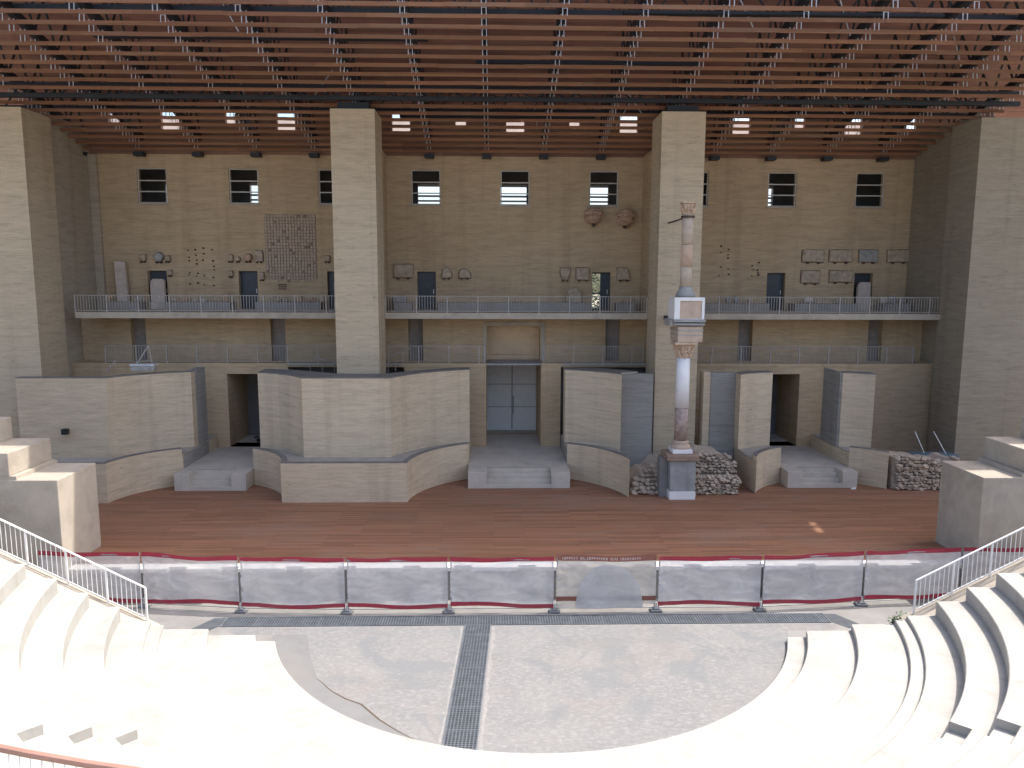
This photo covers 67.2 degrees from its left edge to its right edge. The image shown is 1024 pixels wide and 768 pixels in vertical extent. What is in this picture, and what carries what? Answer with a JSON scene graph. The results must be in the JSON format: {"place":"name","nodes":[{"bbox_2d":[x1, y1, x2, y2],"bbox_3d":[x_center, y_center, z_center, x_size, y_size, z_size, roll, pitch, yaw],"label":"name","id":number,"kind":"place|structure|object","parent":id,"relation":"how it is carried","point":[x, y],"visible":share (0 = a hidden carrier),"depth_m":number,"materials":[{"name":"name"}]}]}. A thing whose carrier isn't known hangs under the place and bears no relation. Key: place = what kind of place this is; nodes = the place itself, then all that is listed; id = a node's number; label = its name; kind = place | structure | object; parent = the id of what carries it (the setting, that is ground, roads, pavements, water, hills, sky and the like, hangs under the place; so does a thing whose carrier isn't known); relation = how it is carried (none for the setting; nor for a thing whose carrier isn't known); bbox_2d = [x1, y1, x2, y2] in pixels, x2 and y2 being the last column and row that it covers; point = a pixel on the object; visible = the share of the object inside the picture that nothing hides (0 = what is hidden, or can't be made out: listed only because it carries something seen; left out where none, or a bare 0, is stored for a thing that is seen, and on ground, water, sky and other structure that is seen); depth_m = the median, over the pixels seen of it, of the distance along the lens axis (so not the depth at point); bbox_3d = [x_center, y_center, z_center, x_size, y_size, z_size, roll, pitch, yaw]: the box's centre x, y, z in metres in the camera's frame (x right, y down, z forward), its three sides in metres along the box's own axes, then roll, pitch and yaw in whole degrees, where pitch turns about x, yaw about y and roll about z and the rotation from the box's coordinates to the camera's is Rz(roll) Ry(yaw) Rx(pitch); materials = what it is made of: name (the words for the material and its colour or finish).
{"place":"outdoors","nodes":[
{"label":"outdoors","id":0,"kind":"place"},
{"bbox_2d":[0,417,100,566],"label":"stepped block","id":1,"kind":"structure","parent":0,"point":[44,495],"depth_m":26.05,"materials":[{"name":"stone"}]},
{"bbox_2d":[272,634,408,737],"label":"pavement","id":2,"kind":"structure","parent":0,"point":[293,652],"depth_m":21.32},
{"bbox_2d":[111,112,913,294],"label":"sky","id":3,"kind":"structure","parent":0,"point":[254,188],"materials":[{"name":"white"}]},
{"bbox_2d":[487,430,539,446],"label":"floor","id":4,"kind":"structure","parent":0,"point":[512,439],"depth_m":44.10,"materials":[{"name":"stone"}]},
{"bbox_2d":[93,479,961,563],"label":"stage floor","id":5,"kind":"structure","parent":0,"point":[458,518],"depth_m":31.25,"materials":[{"name":"brown wood"}]},
{"bbox_2d":[15,367,216,502],"bbox_3d":[-19.704,2.099,37.266,7.970,5.320,7.600,0,8,-1],"label":"brick shell","id":6,"kind":"object","parent":5,"relation":"on","point":[129,434],"visible":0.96,"depth_m":35.80,"materials":[{"name":"brick"}]},
{"bbox_2d":[106,346,152,371],"bbox_3d":[-18.614,-1.216,37.443,2.185,1.282,0.313,-2,8,-13],"label":"ladder","id":7,"kind":"object","parent":6,"relation":"on","point":[138,360],"visible":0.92,"depth_m":37.59,"materials":[{"name":"metal"}]},
{"bbox_2d":[130,363,156,370],"bbox_3d":[-17.681,-0.805,36.971,1.140,0.330,0.440,0,8,-1],"label":"equipment case","id":8,"kind":"object","parent":6,"relation":"on","point":[143,367],"visible":1,"depth_m":36.78,"materials":[{"name":"grey metal"}]},
{"bbox_2d":[174,435,260,490],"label":"stone platform","id":9,"kind":"structure","parent":5,"relation":"on","point":[224,469],"depth_m":36.68,"materials":[{"name":"grey stone"}]},
{"bbox_2d":[253,367,470,502],"bbox_3d":[-7.277,2.112,37.562,10.310,5.300,7.600,0,8,-1],"label":"brick shell","id":10,"kind":"object","parent":5,"relation":"on","point":[387,437],"visible":0.99,"depth_m":36.05},
{"bbox_2d":[468,446,569,488],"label":"stone platform","id":11,"kind":"structure","parent":5,"relation":"on","point":[519,467],"depth_m":37.33,"materials":[{"name":"grey stone"}]},
{"bbox_2d":[561,367,653,496],"bbox_3d":[4.870,2.074,38.147,4.295,5.300,7.000,0,8,-1],"label":"brick shell","id":12,"kind":"object","parent":5,"relation":"on","point":[606,438],"visible":0.99,"depth_m":38.38,"materials":[{"name":"brick"}]},
{"bbox_2d":[629,453,657,494],"bbox_3d":[6.295,4.190,36.482,1.716,1.665,2.333,0,8,-1],"label":"rubble ruin","id":13,"kind":"object","parent":5,"relation":"on","point":[643,477],"visible":0.8,"depth_m":35.92,"materials":[{"name":"stone"}]},
{"bbox_2d":[656,201,705,499],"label":"stone column","id":14,"kind":"structure","parent":5,"relation":"on","point":[678,458],"depth_m":34.26,"materials":[{"name":"white stone"}]},
{"bbox_2d":[698,371,710,445],"bbox_3d":[9.718,1.984,39.007,0.340,5.280,0.700,0,8,-1],"label":"brick post","id":15,"kind":"object","parent":5,"relation":"on","point":[704,407],"visible":0.64,"depth_m":38.63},
{"bbox_2d":[690,444,741,495],"bbox_3d":[9.301,4.043,36.776,2.547,1.929,3.053,0,8,-1],"label":"rubble ruin","id":16,"kind":"object","parent":5,"relation":"on","point":[715,470],"visible":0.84,"depth_m":35.80,"materials":[{"name":"stone"}]},
{"bbox_2d":[708,371,780,492],"bbox_3d":[11.483,2.035,38.603,3.150,5.300,6.396,0,8,-1],"label":"brick shell","id":17,"kind":"object","parent":5,"relation":"on","point":[739,418],"visible":1,"depth_m":38.34,"materials":[{"name":"brick"}]},
{"bbox_2d":[769,434,857,487],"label":"stone platform","id":18,"kind":"structure","parent":5,"relation":"on","point":[805,467],"depth_m":37.48,"materials":[{"name":"grey stone"}]},
{"bbox_2d":[811,367,888,488],"bbox_3d":[17.253,1.981,39.109,1.750,5.310,5.650,0,8,-1],"label":"brick shell","id":19,"kind":"object","parent":5,"relation":"on","point":[844,436],"visible":0.97,"depth_m":38.36,"materials":[{"name":"brick"}]},
{"bbox_2d":[887,451,959,490],"bbox_3d":[19.916,4.102,37.153,3.684,1.738,2.018,0,8,-1],"label":"rubble ruin","id":20,"kind":"object","parent":5,"relation":"on","point":[908,471],"visible":0.69,"depth_m":36.42,"materials":[{"name":"stone"}]},
{"bbox_2d":[906,431,958,457],"bbox_3d":[21.329,3.511,39.084,2.300,2.312,0.900,0,8,-1],"label":"metal frame","id":21,"kind":"object","parent":20,"relation":"on","point":[947,454],"visible":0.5,"depth_m":38.88,"materials":[{"name":"white paint"}]},
{"bbox_2d":[118,595,936,640],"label":"paving","id":22,"kind":"structure","parent":0,"point":[166,616],"depth_m":25.72,"materials":[{"name":"grey stone"}]},
{"bbox_2d":[0,551,159,624],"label":"passage wall","id":23,"kind":"structure","parent":22,"relation":"on","point":[64,587],"depth_m":23.38,"materials":[{"name":"stone"}]},
{"bbox_2d":[0,518,148,620],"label":"stair railing","id":24,"kind":"object","parent":23,"relation":"on","point":[66,567],"visible":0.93,"depth_m":23.40,"materials":[{"name":"white metal"}]},
{"bbox_2d":[137,598,151,607],"bbox_3d":[-12.422,7.374,26.034,0.380,0.315,0.310,0,8,-1],"label":"fence weight","id":25,"kind":"object","parent":22,"relation":"on","point":[143,605],"visible":0.69,"depth_m":25.93,"materials":[{"name":"grey concrete"}]},
{"bbox_2d":[38,551,142,602],"bbox_3d":[-14.170,6.515,25.892,3.420,1.855,0.092,0,8,1],"label":"barrier fence","id":26,"kind":"object","parent":25,"relation":"on","point":[126,564],"visible":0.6,"depth_m":25.85,"materials":[{"name":"white fabric"}]},
{"bbox_2d":[141,552,239,608],"bbox_3d":[-10.716,6.551,25.652,3.350,1.869,0.098,1,8,6],"label":"barrier fence","id":27,"kind":"object","parent":25,"relation":"on","point":[169,579],"visible":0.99,"depth_m":25.67,"materials":[{"name":"white fabric"}]},
{"bbox_2d":[234,603,248,613],"bbox_3d":[-9.009,7.438,25.649,0.380,0.315,0.310,0,8,2],"label":"fence weight","id":28,"kind":"object","parent":22,"relation":"on","point":[241,610],"visible":1,"depth_m":25.54,"materials":[{"name":"grey concrete"}]},
{"bbox_2d":[240,557,344,609],"bbox_3d":[-7.242,6.603,25.423,3.449,1.852,0.099,0,8,1],"label":"barrier fence","id":29,"kind":"object","parent":28,"relation":"on","point":[290,583],"visible":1,"depth_m":25.42,"materials":[{"name":"white fabric"}]},
{"bbox_2d":[340,604,353,614],"bbox_3d":[-5.474,7.460,25.574,0.380,0.315,0.310,1,8,5],"label":"fence weight","id":30,"kind":"object","parent":22,"relation":"on","point":[346,611],"visible":1,"depth_m":25.46,"materials":[{"name":"grey concrete"}]},
{"bbox_2d":[346,557,447,609],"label":"barrier fence","id":31,"kind":"object","parent":30,"relation":"on","point":[400,583],"visible":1,"depth_m":25.42,"materials":[{"name":"white fabric"}]},
{"bbox_2d":[443,604,454,613],"bbox_3d":[-2.092,7.460,25.654,0.380,0.315,0.310,0,8,-4],"label":"fence weight","id":32,"kind":"object","parent":22,"relation":"on","point":[449,610],"visible":1,"depth_m":25.55,"materials":[{"name":"grey concrete"}]},
{"bbox_2d":[450,557,553,608],"bbox_3d":[-0.331,6.611,25.505,3.426,1.860,0.102,0,8,-1],"label":"barrier fence","id":33,"kind":"object","parent":32,"relation":"on","point":[521,582],"visible":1,"depth_m":25.50,"materials":[{"name":"white fabric"}]},
{"bbox_2d":[0,564,1023,767],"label":"seating terrace","id":34,"kind":"structure","parent":22,"relation":"on","point":[943,687],"depth_m":18.68,"materials":[{"name":"stone"}]},
{"bbox_2d":[0,744,141,767],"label":"guard rail","id":35,"kind":"object","parent":34,"relation":"on","point":[46,756],"visible":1,"depth_m":6.46,"materials":[{"name":"metal"}]},
{"bbox_2d":[140,560,961,600],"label":"stage front wall","id":36,"kind":"structure","parent":22,"relation":"on","point":[657,576],"depth_m":26.75,"materials":[{"name":"concrete"}]},
{"bbox_2d":[549,603,559,613],"bbox_3d":[1.425,7.461,25.737,0.380,0.315,0.310,1,8,6],"label":"fence weight","id":37,"kind":"object","parent":22,"relation":"on","point":[555,610],"visible":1,"depth_m":25.62,"materials":[{"name":"grey concrete"}]},
{"bbox_2d":[556,554,656,608],"bbox_3d":[3.129,6.580,25.565,3.328,1.929,0.139,0,8,-1],"label":"barrier fence","id":38,"kind":"object","parent":37,"relation":"on","point":[593,582],"visible":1,"depth_m":25.55,"materials":[{"name":"beige fabric"}]},
{"bbox_2d":[649,602,661,612],"bbox_3d":[4.828,7.462,25.818,0.380,0.315,0.310,0,8,-2],"label":"fence weight","id":39,"kind":"object","parent":22,"relation":"on","point":[656,609],"visible":1,"depth_m":25.70,"materials":[{"name":"grey concrete"}]},
{"bbox_2d":[658,556,761,607],"bbox_3d":[6.587,6.620,25.670,3.426,1.846,0.103,0,8,-1],"label":"barrier fence","id":40,"kind":"object","parent":39,"relation":"on","point":[735,581],"visible":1,"depth_m":25.67,"materials":[{"name":"white fabric"}]},
{"bbox_2d":[753,602,766,611],"bbox_3d":[8.339,7.463,25.902,0.380,0.315,0.310,0,8,1],"label":"fence weight","id":41,"kind":"object","parent":22,"relation":"on","point":[760,609],"visible":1,"depth_m":25.79,"materials":[{"name":"grey concrete"}]},
{"bbox_2d":[762,551,863,606],"bbox_3d":[10.149,6.585,25.947,3.552,1.864,0.091,-1,8,-7],"label":"barrier fence","id":42,"kind":"object","parent":41,"relation":"on","point":[821,578],"visible":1,"depth_m":25.94,"materials":[{"name":"white fabric"}]},
{"bbox_2d":[854,596,867,606],"bbox_3d":[11.953,7.412,26.364,0.380,0.315,0.310,1,8,6],"label":"fence weight","id":43,"kind":"object","parent":22,"relation":"on","point":[862,603],"visible":0.94,"depth_m":26.26,"materials":[{"name":"grey concrete"}]},
{"bbox_2d":[863,547,961,601],"bbox_3d":[13.709,6.543,26.374,3.448,1.857,0.109,-1,8,-7],"label":"barrier fence","id":44,"kind":"object","parent":43,"relation":"on","point":[892,575],"visible":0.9,"depth_m":26.34,"materials":[{"name":"white fabric"}]},
{"bbox_2d":[887,611,906,623],"bbox_3d":[11.827,7.442,23.786,0.619,0.955,0.392,0,8,-1],"label":"bush","id":45,"kind":"object","parent":22,"relation":"on","point":[894,618],"visible":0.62,"depth_m":23.73,"materials":[{"name":"green plant"}]},
{"bbox_2d":[900,558,1023,619],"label":"passage wall","id":46,"kind":"structure","parent":22,"relation":"on","point":[986,581],"depth_m":24.07,"materials":[{"name":"stone"}]},
{"bbox_2d":[913,527,1023,613],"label":"stair railing","id":47,"kind":"object","parent":46,"relation":"on","point":[953,571],"visible":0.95,"depth_m":24.08,"materials":[{"name":"white metal"}]},
{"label":"fence weight","id":48,"kind":"object","parent":22,"relation":"on","visible":0},
{"bbox_2d":[960,547,1023,586],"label":"barrier fence","id":49,"kind":"object","parent":48,"relation":"on","point":[967,550],"visible":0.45,"depth_m":26.56,"materials":[{"name":"white fabric"}]},
{"bbox_2d":[221,624,834,752],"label":"orchestra floor","id":50,"kind":"structure","parent":0,"point":[565,689],"depth_m":21.55,"materials":[{"name":"grey stone"}]},
{"bbox_2d":[442,624,490,749],"bbox_3d":[-1.175,8.196,21.313,0.842,0.023,6.948,0,8,1],"label":"drain grating","id":51,"kind":"object","parent":50,"relation":"on","point":[462,726],"visible":0.96,"depth_m":20.75,"materials":[{"name":"grey metal"}]},
{"bbox_2d":[192,613,857,629],"bbox_3d":[0.534,7.717,24.901,21.650,0.024,1.085,0,8,-1],"label":"drain grating","id":52,"kind":"object","parent":50,"relation":"on","point":[523,619],"visible":1,"depth_m":25.08,"materials":[{"name":"grey metal"}]},
{"bbox_2d":[935,416,1023,556],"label":"stepped block","id":53,"kind":"structure","parent":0,"point":[981,502],"depth_m":27.14,"materials":[{"name":"stone"}]},
{"label":"ground","id":54,"kind":"structure","parent":0,"visible":0},
{"bbox_2d":[0,0,1023,460],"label":"stage building","id":55,"kind":"structure","parent":54,"relation":"on","point":[104,162],"depth_m":40.42,"materials":[{"name":"brick"}]},
{"bbox_2d":[114,261,128,301],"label":"standing slab","id":56,"kind":"structure","parent":55,"relation":"on","point":[121,278],"depth_m":43.07,"materials":[{"name":"stone"}]},
{"bbox_2d":[134,318,146,359],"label":"door","id":57,"kind":"structure","parent":55,"relation":"in","point":[139,323],"depth_m":42.36,"materials":[{"name":"grey paint"}]},
{"bbox_2d":[136,168,168,204],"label":"window","id":58,"kind":"structure","parent":55,"relation":"in","point":[140,203],"depth_m":43.02,"materials":[{"name":"paint"}]},
{"bbox_2d":[150,279,165,308],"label":"stone stele","id":59,"kind":"object","parent":55,"relation":"on","point":[157,286],"visible":0.73,"depth_m":43.30,"materials":[{"name":"grey stone"}]},
{"bbox_2d":[154,252,163,262],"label":"stone fragment","id":60,"kind":"object","parent":55,"relation":"attached to","point":[158,257],"visible":1,"depth_m":43.21,"materials":[{"name":"stone"}]},
{"bbox_2d":[150,271,167,301],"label":"door","id":61,"kind":"structure","parent":55,"relation":"in","point":[153,274],"depth_m":43.91,"materials":[{"name":"metal"}]},
{"bbox_2d":[74,295,334,312],"bbox_3d":[-15.594,-4.140,39.709,13.760,0.880,0.060,0,8,-1],"label":"balcony railing","id":62,"kind":"object","parent":55,"relation":"on","point":[138,310],"visible":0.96,"depth_m":39.67,"materials":[{"name":"metal"}]},
{"bbox_2d":[104,345,336,362],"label":"balcony railing","id":63,"kind":"object","parent":55,"relation":"on","point":[227,361],"visible":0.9,"depth_m":41.01,"materials":[{"name":"metal"}]},
{"bbox_2d":[228,169,260,204],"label":"window","id":64,"kind":"structure","parent":55,"relation":"in","point":[230,180],"depth_m":43.13,"materials":[{"name":"paint"}]},
{"bbox_2d":[240,271,258,308],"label":"door","id":65,"kind":"structure","parent":55,"relation":"in","point":[249,279],"depth_m":44.12,"materials":[{"name":"metal"}]},
{"bbox_2d":[254,250,263,262],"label":"stone fragment","id":66,"kind":"object","parent":55,"relation":"attached to","point":[260,255],"visible":1,"depth_m":43.43,"materials":[{"name":"stone"}]},
{"bbox_2d":[272,318,285,359],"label":"door","id":67,"kind":"structure","parent":55,"relation":"in","point":[278,325],"depth_m":42.55,"materials":[{"name":"grey paint"}]},
{"bbox_2d":[264,214,317,289],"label":"tile grid","id":68,"kind":"object","parent":55,"relation":"attached to","point":[290,247],"visible":1,"depth_m":43.53,"materials":[{"name":"ceramic"}]},
{"bbox_2d":[317,169,331,205],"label":"window","id":69,"kind":"structure","parent":55,"relation":"in","point":[320,204],"depth_m":43.25,"materials":[{"name":"paint"}]},
{"bbox_2d":[328,272,333,308],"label":"door","id":70,"kind":"structure","parent":55,"relation":"in","point":[331,274],"depth_m":44.23,"materials":[{"name":"metal"}]},
{"bbox_2d":[393,264,413,278],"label":"stone slab","id":71,"kind":"structure","parent":55,"relation":"attached to","point":[403,271],"depth_m":43.71,"materials":[{"name":"stone"}]},
{"bbox_2d":[409,319,422,359],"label":"door","id":72,"kind":"structure","parent":55,"relation":"in","point":[415,325],"depth_m":42.73,"materials":[{"name":"grey paint"}]},
{"bbox_2d":[410,170,441,205],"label":"window","id":73,"kind":"structure","parent":55,"relation":"in","point":[412,182],"depth_m":43.37,"materials":[{"name":"paint"}]},
{"bbox_2d":[418,272,435,308],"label":"door","id":74,"kind":"structure","parent":55,"relation":"in","point":[426,280],"depth_m":44.36,"materials":[{"name":"metal"}]},
{"bbox_2d":[388,346,484,362],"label":"balcony railing","id":75,"kind":"object","parent":55,"relation":"on","point":[448,361],"visible":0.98,"depth_m":41.30,"materials":[{"name":"metal"}]},
{"bbox_2d":[441,267,451,279],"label":"stone fragment","id":76,"kind":"object","parent":55,"relation":"attached to","point":[446,272],"visible":1,"depth_m":43.80,"materials":[{"name":"stone"}]},
{"bbox_2d":[458,268,470,279],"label":"stone fragment","id":77,"kind":"object","parent":55,"relation":"attached to","point":[463,273],"visible":1,"depth_m":43.83,"materials":[{"name":"stone"}]},
{"bbox_2d":[499,171,530,206],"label":"window","id":78,"kind":"structure","parent":55,"relation":"in","point":[502,205],"depth_m":43.51,"materials":[{"name":"paint"}]},
{"bbox_2d":[385,296,647,312],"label":"balcony railing","id":79,"kind":"object","parent":55,"relation":"on","point":[538,311],"visible":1,"depth_m":40.08,"materials":[{"name":"metal"}]},
{"bbox_2d":[559,267,570,281],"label":"stone fragment","id":80,"kind":"object","parent":55,"relation":"attached to","point":[564,272],"visible":1,"depth_m":43.96,"materials":[{"name":"stone"}]},
{"bbox_2d":[566,288,580,302],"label":"arched stele","id":81,"kind":"object","parent":55,"relation":"on","point":[573,292],"visible":0.86,"depth_m":43.86,"materials":[{"name":"stone"}]},
{"bbox_2d":[575,267,589,281],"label":"stone fragment","id":82,"kind":"object","parent":55,"relation":"attached to","point":[582,273],"visible":1,"depth_m":43.99,"materials":[{"name":"stone"}]},
{"bbox_2d":[543,346,642,362],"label":"balcony railing","id":83,"kind":"object","parent":55,"relation":"on","point":[594,352],"visible":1,"depth_m":41.47,"materials":[{"name":"metal"}]},
{"bbox_2d":[584,208,602,226],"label":"capital fragment","id":84,"kind":"object","parent":55,"relation":"attached to","point":[593,217],"visible":1,"depth_m":43.07,"materials":[{"name":"stone"}]},
{"bbox_2d":[592,272,609,309],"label":"door","id":85,"kind":"structure","parent":55,"relation":"in","point":[604,277],"depth_m":44.60,"materials":[{"name":"metal"}]},
{"bbox_2d":[588,171,618,206],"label":"window","id":86,"kind":"structure","parent":55,"relation":"in","point":[589,205],"depth_m":43.60,"materials":[{"name":"paint"}]},
{"bbox_2d":[605,319,618,359],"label":"door","id":87,"kind":"structure","parent":55,"relation":"in","point":[612,325],"depth_m":42.99,"materials":[{"name":"grey paint"}]},
{"bbox_2d":[616,267,630,281],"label":"stone fragment","id":88,"kind":"object","parent":55,"relation":"attached to","point":[623,274],"visible":1,"depth_m":44.05,"materials":[{"name":"stone"}]},
{"bbox_2d":[615,209,634,228],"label":"capital fragment","id":89,"kind":"object","parent":55,"relation":"attached to","point":[624,218],"visible":1,"depth_m":43.11,"materials":[{"name":"stone"}]},
{"bbox_2d":[737,320,750,359],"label":"door","id":90,"kind":"structure","parent":55,"relation":"in","point":[744,325],"depth_m":43.16,"materials":[{"name":"brown paint"}]},
{"bbox_2d":[766,273,782,309],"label":"door","id":91,"kind":"structure","parent":55,"relation":"in","point":[774,280],"depth_m":44.83,"materials":[{"name":"metal"}]},
{"bbox_2d":[766,172,796,207],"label":"window","id":92,"kind":"structure","parent":55,"relation":"in","point":[794,195],"depth_m":43.85,"materials":[{"name":"paint"}]},
{"bbox_2d":[698,346,913,363],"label":"balcony railing","id":93,"kind":"object","parent":55,"relation":"on","point":[807,353],"visible":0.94,"depth_m":41.76,"materials":[{"name":"metal"}]},
{"bbox_2d":[800,270,820,284],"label":"stone slab","id":94,"kind":"structure","parent":55,"relation":"attached to","point":[809,277],"depth_m":44.34,"materials":[{"name":"stone"}]},
{"bbox_2d":[801,249,824,263],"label":"stone slab","id":95,"kind":"structure","parent":55,"relation":"attached to","point":[808,256],"depth_m":44.18,"materials":[{"name":"stone"}]},
{"bbox_2d":[705,297,940,313],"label":"balcony railing","id":96,"kind":"object","parent":55,"relation":"on","point":[898,312],"visible":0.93,"depth_m":40.47,"materials":[{"name":"metal"}]},
{"bbox_2d":[828,249,852,263],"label":"stone slab","id":97,"kind":"structure","parent":55,"relation":"attached to","point":[835,256],"depth_m":44.21,"materials":[{"name":"stone"}]},
{"bbox_2d":[828,270,853,283],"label":"stone slab","id":98,"kind":"structure","parent":55,"relation":"attached to","point":[839,276],"depth_m":44.37,"materials":[{"name":"stone"}]},
{"bbox_2d":[853,273,869,303],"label":"door","id":99,"kind":"structure","parent":55,"relation":"in","point":[859,277],"depth_m":44.88,"materials":[{"name":"metal"}]},
{"bbox_2d":[856,282,870,310],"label":"stone stele","id":100,"kind":"object","parent":55,"relation":"on","point":[863,289],"visible":0.73,"depth_m":44.25,"materials":[{"name":"grey stone"}]},
{"bbox_2d":[858,249,878,263],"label":"stone slab","id":101,"kind":"structure","parent":55,"relation":"attached to","point":[867,256],"depth_m":44.25,"materials":[{"name":"stone"}]},
{"bbox_2d":[853,173,884,208],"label":"window","id":102,"kind":"structure","parent":55,"relation":"in","point":[856,207],"depth_m":43.99,"materials":[{"name":"paint"}]},
{"bbox_2d":[866,320,879,360],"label":"door","id":103,"kind":"structure","parent":55,"relation":"in","point":[873,331],"depth_m":43.34,"materials":[{"name":"brown paint"}]},
{"bbox_2d":[886,249,908,263],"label":"stone slab","id":104,"kind":"structure","parent":55,"relation":"attached to","point":[893,256],"depth_m":44.29,"materials":[{"name":"stone"}]},
{"bbox_2d":[592,274,599,306],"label":"tree","id":105,"kind":"object","parent":54,"relation":"on","point":[597,278],"visible":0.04,"depth_m":55.10,"materials":[{"name":"green plant"}]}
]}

